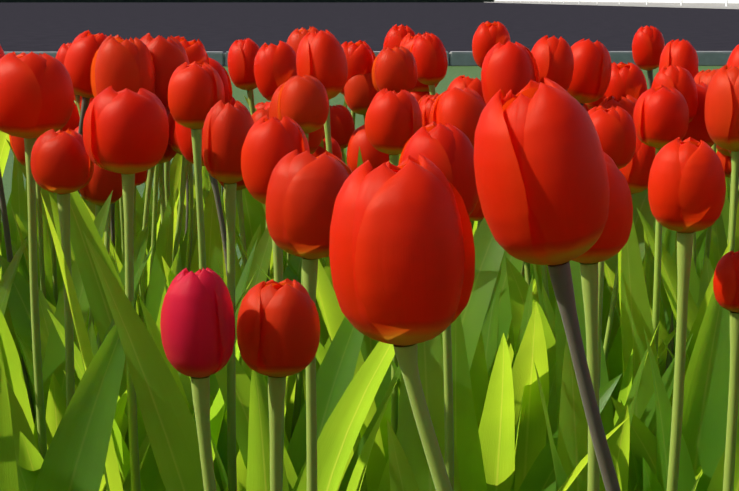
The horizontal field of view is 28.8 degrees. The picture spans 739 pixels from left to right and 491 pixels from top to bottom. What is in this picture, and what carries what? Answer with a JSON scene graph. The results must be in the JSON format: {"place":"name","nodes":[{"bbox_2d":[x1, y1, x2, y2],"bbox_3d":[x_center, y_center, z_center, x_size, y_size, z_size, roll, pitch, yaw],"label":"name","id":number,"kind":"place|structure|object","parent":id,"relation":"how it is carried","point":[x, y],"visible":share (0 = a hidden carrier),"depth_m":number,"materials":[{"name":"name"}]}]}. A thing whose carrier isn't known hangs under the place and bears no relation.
{"place":"outdoors","nodes":[
{"label":"outdoors","id":0,"kind":"place"},
{"bbox_2d":[0,0,492,1],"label":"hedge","id":1,"kind":"object","parent":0,"point":[246,0],"visible":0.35,"depth_m":324.66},
{"bbox_2d":[0,2,738,65],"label":"road","id":2,"kind":"structure","parent":0,"point":[55,26],"depth_m":39.14,"materials":[{"name":"asphalt"}]},
{"bbox_2d":[485,2,738,8],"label":"kerb wall","id":3,"kind":"structure","parent":2,"relation":"on","point":[711,7],"depth_m":122.93,"materials":[{"name":"concrete"}]},
{"bbox_2d":[1,66,738,267],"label":"lawn","id":4,"kind":"structure","parent":0,"point":[451,75],"depth_m":8.67,"materials":[{"name":"plant"}]},
{"bbox_2d":[493,1,738,6],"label":"plinth wall","id":5,"kind":"structure","parent":0,"point":[689,4],"depth_m":136.21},
{"label":"ground","id":6,"kind":"structure","parent":0,"visible":0},
{"bbox_2d":[0,131,9,176],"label":"plant","id":7,"kind":"object","parent":6,"relation":"on","point":[4,149],"visible":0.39,"depth_m":1.92,"materials":[{"name":"green plant"}]},
{"bbox_2d":[0,209,17,269],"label":"plant","id":8,"kind":"object","parent":6,"relation":"on","point":[13,235],"visible":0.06,"depth_m":1.75,"materials":[{"name":"green plant"}]},
{"bbox_2d":[0,236,27,315],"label":"plant","id":9,"kind":"object","parent":6,"relation":"on","point":[7,280],"visible":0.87,"depth_m":1.28,"materials":[{"name":"green plant"}]},
{"bbox_2d":[0,45,35,425],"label":"plant","id":10,"kind":"object","parent":6,"relation":"on","point":[8,320],"visible":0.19,"depth_m":1.40,"materials":[{"name":"green plant"}]},
{"bbox_2d":[9,129,63,307],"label":"plant","id":11,"kind":"object","parent":6,"relation":"on","point":[17,146],"visible":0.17,"depth_m":1.47,"materials":[{"name":"green plant"}]},
{"bbox_2d":[10,103,79,234],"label":"plant","id":12,"kind":"object","parent":6,"relation":"on","point":[18,202],"visible":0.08,"depth_m":1.79,"materials":[{"name":"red plant"}]},
{"bbox_2d":[11,126,79,304],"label":"plant","id":13,"kind":"object","parent":6,"relation":"on","point":[22,270],"depth_m":1.62,"materials":[{"name":"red plant"}]},
{"bbox_2d":[0,191,112,444],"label":"plant","id":14,"kind":"object","parent":6,"relation":"on","point":[54,361],"visible":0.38,"depth_m":1.17,"materials":[{"name":"green plant"}]},
{"bbox_2d":[16,30,107,307],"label":"plant","id":15,"kind":"object","parent":6,"relation":"on","point":[82,50],"visible":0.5,"depth_m":1.52,"materials":[{"name":"red plant"}]},
{"bbox_2d":[0,297,134,490],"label":"plant","id":16,"kind":"object","parent":6,"relation":"on","point":[75,456],"visible":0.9,"depth_m":0.89,"materials":[{"name":"green plant"}]},
{"bbox_2d":[38,286,97,386],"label":"plant","id":17,"kind":"object","parent":6,"relation":"on","point":[45,320],"visible":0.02,"depth_m":1.22,"materials":[{"name":"green plant"}]},
{"bbox_2d":[0,204,149,395],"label":"plant","id":18,"kind":"object","parent":6,"relation":"on","point":[19,305],"visible":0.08,"depth_m":1.35,"materials":[{"name":"green plant"}]},
{"bbox_2d":[0,51,153,470],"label":"tulip","id":19,"kind":"object","parent":6,"relation":"on","point":[36,96],"visible":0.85,"depth_m":0.97,"materials":[{"name":"red plant"}]},
{"bbox_2d":[11,163,147,340],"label":"plant","id":20,"kind":"object","parent":6,"relation":"on","point":[100,187],"visible":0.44,"depth_m":1.33,"materials":[{"name":"red plant"}]},
{"bbox_2d":[6,139,160,298],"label":"plant","id":21,"kind":"object","parent":6,"relation":"on","point":[155,226],"visible":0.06,"depth_m":1.56,"materials":[{"name":"green plant"}]},
{"bbox_2d":[45,373,126,490],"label":"plant","id":22,"kind":"object","parent":6,"relation":"on","point":[56,406],"visible":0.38,"depth_m":1.12,"materials":[{"name":"green plant"}]},
{"bbox_2d":[37,214,141,304],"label":"plant","id":23,"kind":"object","parent":6,"relation":"on","point":[53,272],"visible":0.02,"depth_m":1.69,"materials":[{"name":"green plant"}]},
{"bbox_2d":[6,128,180,490],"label":"tulip","id":24,"kind":"object","parent":6,"relation":"on","point":[62,164],"visible":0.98,"depth_m":0.93,"materials":[{"name":"red plant"}]},
{"bbox_2d":[49,34,173,336],"bbox_3d":[-0.247,0.071,1.419,0.138,0.552,0.076,8,12,38],"label":"plant","id":25,"kind":"object","parent":6,"relation":"on","point":[119,63],"visible":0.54,"depth_m":1.37,"materials":[{"name":"red plant"}]},
{"bbox_2d":[47,191,179,313],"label":"plant","id":26,"kind":"object","parent":6,"relation":"on","point":[53,308],"depth_m":1.46,"materials":[{"name":"green plant"}]},
{"bbox_2d":[55,42,185,239],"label":"plant","id":27,"kind":"object","parent":6,"relation":"on","point":[175,171],"visible":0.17,"depth_m":1.74,"materials":[{"name":"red plant"}]},
{"bbox_2d":[81,113,189,262],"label":"plant","id":28,"kind":"object","parent":6,"relation":"on","point":[172,141],"visible":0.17,"depth_m":1.38,"materials":[{"name":"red plant"}]},
{"bbox_2d":[41,85,255,490],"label":"tulip","id":29,"kind":"object","parent":6,"relation":"on","point":[126,133],"visible":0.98,"depth_m":0.89,"materials":[{"name":"red plant"}]},
{"bbox_2d":[110,176,188,292],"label":"plant","id":30,"kind":"object","parent":6,"relation":"on","point":[175,197],"depth_m":1.68,"materials":[{"name":"green plant"}]},
{"bbox_2d":[47,238,257,490],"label":"plant","id":31,"kind":"object","parent":6,"relation":"on","point":[149,471],"visible":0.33,"depth_m":1.05,"materials":[{"name":"green plant"}]},
{"bbox_2d":[82,33,223,314],"bbox_3d":[-0.214,0.065,1.449,0.138,0.553,0.076,1,10,7],"label":"plant","id":32,"kind":"object","parent":6,"relation":"on","point":[169,55],"visible":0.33,"depth_m":1.43,"materials":[{"name":"leaf"},{"name":"red petal"}]},
{"bbox_2d":[70,61,267,490],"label":"tulip","id":33,"kind":"object","parent":6,"relation":"on","point":[196,93],"visible":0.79,"depth_m":1.12,"materials":[{"name":"red plant"}]},
{"bbox_2d":[113,248,240,357],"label":"plant","id":34,"kind":"object","parent":6,"relation":"on","point":[175,269],"visible":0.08,"depth_m":1.29,"materials":[{"name":"green plant"}]},
{"bbox_2d":[173,163,197,271],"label":"plant","id":35,"kind":"object","parent":6,"relation":"on","point":[188,245],"visible":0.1,"depth_m":1.57,"materials":[{"name":"leaf"},{"name":"red petal"}]},
{"bbox_2d":[139,105,237,322],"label":"plant","id":36,"kind":"object","parent":6,"relation":"on","point":[170,154],"visible":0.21,"depth_m":1.40,"materials":[{"name":"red plant"}]},
{"bbox_2d":[160,267,234,490],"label":"tulip bud","id":37,"kind":"object","parent":6,"relation":"on","point":[197,324],"visible":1,"depth_m":0.64,"materials":[{"name":"pink plant"}]},
{"bbox_2d":[164,36,260,272],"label":"plant","id":38,"kind":"object","parent":6,"relation":"on","point":[195,50],"visible":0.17,"depth_m":1.50,"materials":[{"name":"red plant"}]},
{"bbox_2d":[138,100,288,490],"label":"tulip","id":39,"kind":"object","parent":6,"relation":"on","point":[227,127],"visible":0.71,"depth_m":0.94,"materials":[{"name":"red plant"}]},
{"bbox_2d":[162,226,272,405],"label":"plant","id":40,"kind":"object","parent":6,"relation":"on","point":[262,254],"visible":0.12,"depth_m":1.30,"materials":[{"name":"green plant"}]},
{"bbox_2d":[208,173,246,288],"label":"plant","id":41,"kind":"object","parent":6,"relation":"on","point":[239,200],"visible":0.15,"depth_m":1.45,"materials":[{"name":"green plant"}]},
{"bbox_2d":[175,121,295,441],"bbox_3d":[-0.116,0.111,1.339,0.126,0.500,0.052,3,10,17],"label":"plant","id":42,"kind":"object","parent":6,"relation":"on","point":[184,137],"visible":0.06,"depth_m":1.32,"materials":[{"name":"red plant"}]},
{"bbox_2d":[83,115,394,490],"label":"tulip","id":43,"kind":"object","parent":6,"relation":"on","point":[167,417],"visible":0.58,"depth_m":0.83,"materials":[{"name":"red plant"}]},
{"bbox_2d":[208,57,273,279],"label":"plant","id":44,"kind":"object","parent":6,"relation":"on","point":[219,68],"visible":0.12,"depth_m":1.68,"materials":[{"name":"red plant"}]},
{"bbox_2d":[242,188,285,272],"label":"plant","id":45,"kind":"object","parent":6,"relation":"on","point":[254,214],"visible":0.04,"depth_m":1.77,"materials":[{"name":"green plant"}]},
{"bbox_2d":[227,38,323,388],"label":"plant","id":46,"kind":"object","parent":6,"relation":"on","point":[241,55],"visible":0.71,"depth_m":1.78,"materials":[{"name":"red plant"}]},
{"bbox_2d":[254,41,296,100],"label":"plant","id":47,"kind":"object","parent":6,"relation":"on","point":[275,68],"visible":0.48,"depth_m":1.62,"materials":[{"name":"red plant"}]},
{"bbox_2d":[189,317,363,490],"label":"plant","id":48,"kind":"object","parent":6,"relation":"on","point":[335,374],"visible":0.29,"depth_m":1.08,"materials":[{"name":"green plant"}]},
{"bbox_2d":[224,74,330,442],"bbox_3d":[-0.079,0.092,1.394,0.130,0.518,0.145,-1,10,-3],"label":"plant","id":49,"kind":"object","parent":6,"relation":"on","point":[303,102],"visible":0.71,"depth_m":1.29,"materials":[{"name":"red plant"}]},
{"bbox_2d":[237,278,319,490],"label":"tulip","id":50,"kind":"object","parent":6,"relation":"on","point":[278,331],"visible":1,"depth_m":0.66,"materials":[{"name":"red plant"}]},
{"bbox_2d":[235,83,333,391],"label":"plant","id":51,"kind":"object","parent":6,"relation":"on","point":[315,139],"visible":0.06,"depth_m":1.43,"materials":[{"name":"red plant"}]},
{"bbox_2d":[225,149,351,490],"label":"tulip","id":52,"kind":"object","parent":6,"relation":"on","point":[303,189],"visible":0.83,"depth_m":0.76,"materials":[{"name":"red plant"}]},
{"bbox_2d":[286,26,318,54],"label":"plant","id":53,"kind":"object","parent":6,"relation":"on","point":[296,36],"visible":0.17,"depth_m":2.01,"materials":[{"name":"red plant"}]},
{"bbox_2d":[215,356,400,490],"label":"plant","id":54,"kind":"object","parent":6,"relation":"on","point":[352,479],"visible":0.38,"depth_m":1.01,"materials":[{"name":"green plant"}]},
{"bbox_2d":[244,40,375,154],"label":"plant","id":55,"kind":"object","parent":6,"relation":"on","point":[360,56],"visible":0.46,"depth_m":1.90,"materials":[{"name":"red plant"}]},
{"bbox_2d":[283,124,388,345],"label":"plant","id":56,"kind":"object","parent":6,"relation":"on","point":[372,155],"visible":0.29,"depth_m":1.36,"materials":[{"name":"red plant"}]},
{"bbox_2d":[296,30,378,361],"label":"plant","id":57,"kind":"object","parent":6,"relation":"on","point":[321,57],"visible":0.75,"depth_m":1.36,"materials":[{"name":"red plant"}]},
{"bbox_2d":[323,104,354,162],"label":"plant","id":58,"kind":"object","parent":6,"relation":"on","point":[342,125],"visible":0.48,"depth_m":1.79,"materials":[{"name":"red plant"}]},
{"bbox_2d":[258,88,421,462],"bbox_3d":[-0.011,0.120,1.244,0.172,0.514,0.099,0,10,-1],"label":"tulip","id":59,"kind":"object","parent":6,"relation":"on","point":[393,122],"visible":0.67,"depth_m":1.18,"materials":[{"name":"red plant"}]},
{"bbox_2d":[344,72,377,164],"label":"plant","id":60,"kind":"object","parent":6,"relation":"on","point":[360,91],"visible":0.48,"depth_m":1.90,"materials":[{"name":"leaf"},{"name":"red petal"}]},
{"bbox_2d":[321,46,417,265],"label":"plant","id":61,"kind":"object","parent":6,"relation":"on","point":[394,68],"visible":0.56,"depth_m":1.53,"materials":[{"name":"leaf"},{"name":"red petal"}]},
{"bbox_2d":[383,24,415,48],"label":"plant","id":62,"kind":"object","parent":6,"relation":"on","point":[395,35],"visible":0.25,"depth_m":1.89,"materials":[{"name":"red plant"}]},
{"bbox_2d":[329,153,474,490],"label":"tulip","id":63,"kind":"object","parent":6,"relation":"on","point":[402,253],"visible":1,"depth_m":0.49,"materials":[{"name":"red plant"}]},
{"bbox_2d":[316,217,503,490],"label":"plant","id":64,"kind":"object","parent":6,"relation":"on","point":[489,251],"visible":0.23,"depth_m":1.13,"materials":[{"name":"green plant"}]},
{"bbox_2d":[399,32,438,91],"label":"plant","id":65,"kind":"object","parent":6,"relation":"on","point":[408,40],"visible":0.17,"depth_m":1.86,"materials":[{"name":"red plant"}]},
{"bbox_2d":[419,96,436,126],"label":"plant","id":66,"kind":"object","parent":6,"relation":"on","point":[426,104],"visible":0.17,"depth_m":1.63,"materials":[{"name":"red plant"}]},
{"bbox_2d":[410,33,447,94],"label":"plant","id":67,"kind":"object","parent":6,"relation":"on","point":[428,51],"visible":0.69,"depth_m":1.81,"materials":[{"name":"red plant"}]},
{"bbox_2d":[397,261,501,429],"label":"plant","id":68,"kind":"object","parent":6,"relation":"on","point":[483,361],"visible":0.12,"depth_m":1.20,"materials":[{"name":"green plant"}]},
{"bbox_2d":[377,274,532,490],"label":"plant","id":69,"kind":"object","parent":6,"relation":"on","point":[498,433],"visible":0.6,"depth_m":1.06,"materials":[{"name":"green plant"}]},
{"bbox_2d":[429,87,485,147],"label":"plant","id":70,"kind":"object","parent":6,"relation":"on","point":[460,109],"visible":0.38,"depth_m":1.30,"materials":[{"name":"red plant"}]},
{"bbox_2d":[449,51,477,65],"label":"kerb","id":71,"kind":"structure","parent":6,"relation":"on","point":[461,58],"depth_m":12.76,"materials":[{"name":"concrete"}]},
{"bbox_2d":[447,75,484,101],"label":"plant","id":72,"kind":"object","parent":6,"relation":"on","point":[461,82],"visible":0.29,"depth_m":1.65,"materials":[{"name":"red plant"}]},
{"bbox_2d":[398,35,573,277],"bbox_3d":[0.125,0.057,1.508,0.204,0.549,0.113,2,10,10],"label":"plant","id":73,"kind":"object","parent":6,"relation":"on","point":[553,57],"visible":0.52,"depth_m":1.47,"materials":[{"name":"red plant"}]},
{"bbox_2d":[472,21,510,67],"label":"plant","id":74,"kind":"object","parent":6,"relation":"on","point":[487,36],"visible":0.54,"depth_m":2.02,"materials":[{"name":"red plant"}]},
{"bbox_2d":[387,121,629,490],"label":"tulip","id":75,"kind":"object","parent":6,"relation":"on","point":[446,149],"visible":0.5,"depth_m":0.91,"materials":[{"name":"red plant"}]},
{"bbox_2d":[497,250,522,351],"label":"plant","id":76,"kind":"object","parent":6,"relation":"on","point":[504,317],"visible":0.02,"depth_m":1.25,"materials":[{"name":"green plant"}]},
{"bbox_2d":[505,257,555,371],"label":"plant","id":77,"kind":"object","parent":6,"relation":"on","point":[518,285],"visible":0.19,"depth_m":1.23,"materials":[{"name":"green plant"}]},
{"bbox_2d":[512,302,557,490],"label":"plant","id":78,"kind":"object","parent":6,"relation":"on","point":[532,439],"visible":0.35,"depth_m":1.11,"materials":[{"name":"green plant"}]},
{"bbox_2d":[451,315,621,490],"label":"plant","id":79,"kind":"object","parent":6,"relation":"on","point":[540,476],"visible":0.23,"depth_m":1.03,"materials":[{"name":"green plant"}]},
{"bbox_2d":[473,77,620,490],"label":"tulip","id":80,"kind":"object","parent":6,"relation":"on","point":[542,181],"visible":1,"depth_m":0.54,"materials":[{"name":"red plant"}]},
{"bbox_2d":[481,41,654,360],"bbox_3d":[0.213,0.068,1.455,0.205,0.545,0.107,1,10,4],"label":"plant","id":81,"kind":"object","parent":6,"relation":"on","point":[508,66],"visible":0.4,"depth_m":1.44,"materials":[{"name":"red plant"}]},
{"bbox_2d":[539,39,611,268],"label":"plant","id":82,"kind":"object","parent":6,"relation":"on","point":[591,77],"visible":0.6,"depth_m":1.52,"materials":[{"name":"red plant"}]},
{"bbox_2d":[508,135,662,365],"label":"plant","id":83,"kind":"object","parent":6,"relation":"on","point":[635,170],"visible":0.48,"depth_m":1.32,"materials":[{"name":"red plant"}]},
{"bbox_2d":[534,322,659,490],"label":"plant","id":84,"kind":"object","parent":6,"relation":"on","point":[570,453],"visible":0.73,"depth_m":1.00,"materials":[{"name":"green plant"}]},
{"bbox_2d":[571,152,632,490],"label":"tulip","id":85,"kind":"object","parent":6,"relation":"on","point":[612,240],"visible":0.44,"depth_m":0.67,"materials":[{"name":"red plant"}]},
{"bbox_2d":[541,265,675,418],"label":"plant","id":86,"kind":"object","parent":6,"relation":"on","point":[548,294],"visible":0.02,"depth_m":1.34,"materials":[{"name":"green plant"}]},
{"bbox_2d":[493,0,738,2],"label":"wall","id":87,"kind":"structure","parent":6,"relation":"on","point":[695,1],"depth_m":132.08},
{"bbox_2d":[599,94,636,118],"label":"plant","id":88,"kind":"object","parent":6,"relation":"on","point":[627,103],"visible":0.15,"depth_m":1.50,"materials":[{"name":"red plant"}]},
{"bbox_2d":[608,51,636,65],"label":"kerb","id":89,"kind":"structure","parent":6,"relation":"on","point":[625,57],"depth_m":12.79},
{"bbox_2d":[555,105,692,490],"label":"tulip","id":90,"kind":"object","parent":6,"relation":"on","point":[615,128],"visible":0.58,"depth_m":1.12,"materials":[{"name":"red plant"}]},
{"bbox_2d":[614,349,660,425],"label":"plant","id":91,"kind":"object","parent":6,"relation":"on","point":[626,386],"visible":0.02,"depth_m":1.18,"materials":[{"name":"green plant"}]},
{"bbox_2d":[602,62,674,259],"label":"plant","id":92,"kind":"object","parent":6,"relation":"on","point":[628,79],"visible":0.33,"depth_m":1.63,"materials":[{"name":"red plant"}]},
{"bbox_2d":[632,25,664,88],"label":"plant","id":93,"kind":"object","parent":6,"relation":"on","point":[648,44],"visible":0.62,"depth_m":2.03,"materials":[{"name":"red plant"}]},
{"bbox_2d":[604,65,697,377],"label":"plant","id":94,"kind":"object","parent":6,"relation":"on","point":[681,80],"visible":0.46,"depth_m":1.39,"materials":[{"name":"red plant"}]},
{"bbox_2d":[643,458,663,490],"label":"plant","id":95,"kind":"object","parent":6,"relation":"on","point":[651,482],"visible":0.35,"depth_m":1.04,"materials":[{"name":"green plant"}]},
{"bbox_2d":[606,228,707,416],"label":"plant","id":96,"kind":"object","parent":6,"relation":"on","point":[614,363],"depth_m":1.53,"materials":[{"name":"green plant"}]},
{"bbox_2d":[642,228,675,355],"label":"plant","id":97,"kind":"object","parent":6,"relation":"on","point":[669,240],"depth_m":1.62,"materials":[{"name":"green plant"}]},
{"bbox_2d":[621,401,702,490],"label":"plant","id":98,"kind":"object","parent":6,"relation":"on","point":[635,469],"visible":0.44,"depth_m":1.12,"materials":[{"name":"green plant"}]},
{"bbox_2d":[618,84,730,438],"bbox_3d":[0.251,0.120,1.239,0.095,0.515,0.090,0,10,-1],"label":"tulip","id":99,"kind":"object","parent":6,"relation":"on","point":[661,116],"visible":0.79,"depth_m":1.19,"materials":[{"name":"red plant"}]},
{"bbox_2d":[611,397,738,475],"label":"plant","id":100,"kind":"object","parent":6,"relation":"on","point":[643,441],"visible":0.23,"depth_m":1.09,"materials":[{"name":"green plant"}]},
{"bbox_2d":[650,82,713,321],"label":"plant","id":101,"kind":"object","parent":6,"relation":"on","point":[697,130],"visible":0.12,"depth_m":1.39,"materials":[{"name":"red plant"}]},
{"bbox_2d":[653,69,718,353],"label":"plant","id":102,"kind":"object","parent":6,"relation":"on","point":[705,77],"visible":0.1,"depth_m":1.55,"materials":[{"name":"leaf"},{"name":"red petal"}]},
{"bbox_2d":[648,137,725,490],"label":"tulip","id":103,"kind":"object","parent":6,"relation":"on","point":[686,189],"visible":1,"depth_m":0.74,"materials":[{"name":"red plant"}]},
{"bbox_2d":[637,209,738,401],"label":"plant","id":104,"kind":"object","parent":6,"relation":"on","point":[669,276],"visible":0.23,"depth_m":1.23,"materials":[{"name":"green plant"}]},
{"bbox_2d":[659,39,716,152],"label":"plant","id":105,"kind":"object","parent":6,"relation":"on","point":[682,53],"visible":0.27,"depth_m":1.74,"materials":[{"name":"red plant"}]},
{"bbox_2d":[644,250,738,490],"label":"plant","id":106,"kind":"object","parent":6,"relation":"on","point":[705,411],"visible":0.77,"depth_m":1.07,"materials":[{"name":"green plant"}]},
{"bbox_2d":[673,65,738,346],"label":"plant","id":107,"kind":"object","parent":6,"relation":"on","point":[721,112],"visible":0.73,"depth_m":1.28,"materials":[{"name":"leaf"},{"name":"red petal"}]},
{"bbox_2d":[696,144,731,280],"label":"plant","id":108,"kind":"object","parent":6,"relation":"on","point":[699,261],"visible":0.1,"depth_m":1.64,"materials":[{"name":"green plant"}]},
{"bbox_2d":[696,51,731,65],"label":"kerb","id":109,"kind":"structure","parent":6,"relation":"on","point":[713,58],"depth_m":12.81,"materials":[{"name":"concrete"}]},
{"bbox_2d":[704,44,738,269],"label":"plant","id":110,"kind":"object","parent":6,"relation":"on","point":[733,60],"visible":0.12,"depth_m":1.70,"materials":[{"name":"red plant"}]},
{"bbox_2d":[712,150,738,271],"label":"plant","id":111,"kind":"object","parent":6,"relation":"on","point":[720,244],"visible":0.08,"depth_m":1.48,"materials":[{"name":"green plant"}]},
{"bbox_2d":[713,251,738,490],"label":"tulip","id":112,"kind":"object","parent":6,"relation":"on","point":[726,283],"visible":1,"depth_m":0.78,"materials":[{"name":"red plant"}]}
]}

